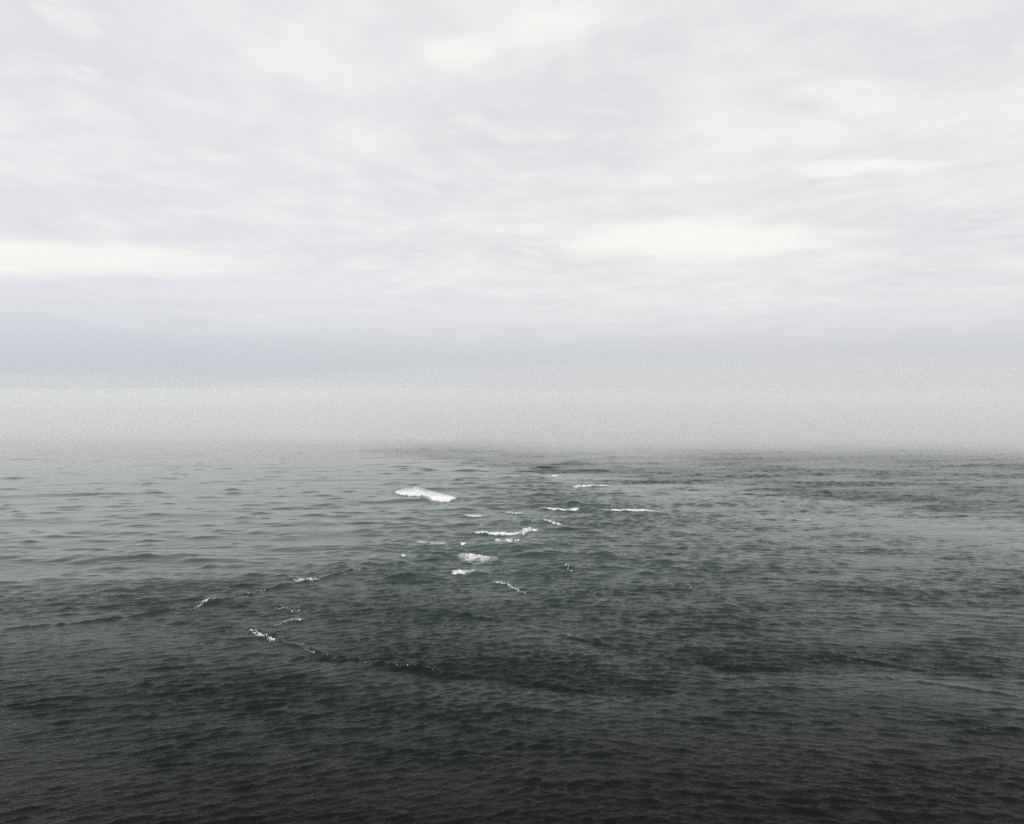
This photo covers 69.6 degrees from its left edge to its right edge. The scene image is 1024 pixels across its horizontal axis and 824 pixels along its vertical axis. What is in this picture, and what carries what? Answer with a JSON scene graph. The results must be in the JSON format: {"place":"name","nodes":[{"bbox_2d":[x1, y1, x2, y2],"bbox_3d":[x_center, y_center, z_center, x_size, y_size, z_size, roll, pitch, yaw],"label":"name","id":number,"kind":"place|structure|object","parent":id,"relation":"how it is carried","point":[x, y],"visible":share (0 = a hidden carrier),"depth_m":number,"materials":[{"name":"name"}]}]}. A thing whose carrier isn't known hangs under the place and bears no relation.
{"place":"outdoors","nodes":[
{"label":"outdoors","id":0,"kind":"place"},
{"bbox_2d":[0,390,1023,823],"bbox_3d":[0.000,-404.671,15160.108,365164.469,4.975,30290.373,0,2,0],"label":"sea","id":1,"kind":"structure","parent":0,"point":[850,650],"depth_m":334.81,"materials":[{"name":"liquid"}]},
{"bbox_2d":[250,629,274,639],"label":"foam line","id":2,"kind":"object","parent":1,"relation":"on","point":[271,638],"visible":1,"depth_m":294.81,"materials":[{"name":"white liquid"}]},
{"bbox_2d":[395,487,455,501],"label":"breaking wave","id":3,"kind":"object","parent":1,"relation":"on","point":[417,492],"visible":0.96,"depth_m":685.11,"materials":[{"name":"white liquid"}]},
{"bbox_2d":[452,569,470,574],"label":"breaking wave","id":4,"kind":"object","parent":1,"relation":"on","point":[459,571],"visible":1,"depth_m":396.69,"materials":[{"name":"white liquid"}]},
{"bbox_2d":[461,553,491,561],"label":"foam patch","id":5,"kind":"object","parent":1,"relation":"on","point":[471,556],"visible":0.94,"depth_m":435.61,"materials":[{"name":"white liquid"}]},
{"bbox_2d":[475,531,520,535],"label":"breaking wave","id":6,"kind":"object","parent":1,"relation":"on","point":[495,533],"visible":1,"depth_m":497.64,"materials":[{"name":"white liquid"}]},
{"bbox_2d":[521,527,536,534],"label":"whitecap","id":7,"kind":"object","parent":1,"relation":"on","point":[523,530],"visible":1,"depth_m":513.00,"materials":[{"name":"white liquid"}]},
{"bbox_2d":[543,507,578,510],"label":"breaking wave","id":8,"kind":"object","parent":1,"relation":"on","point":[574,509],"visible":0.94,"depth_m":598.18,"materials":[{"name":"white liquid"}]},
{"bbox_2d":[574,485,606,487],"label":"foam streak","id":9,"kind":"object","parent":1,"relation":"on","point":[587,485],"visible":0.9,"depth_m":740.31,"materials":[{"name":"white liquid"}]},
{"bbox_2d":[610,509,659,511],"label":"foam streak","id":10,"kind":"object","parent":1,"relation":"on","point":[632,510],"visible":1,"depth_m":596.98,"materials":[{"name":"white liquid"}]},
{"bbox_2d":[0,0,1023,389],"label":"sky","id":11,"kind":"structure","parent":0,"point":[195,194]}
]}

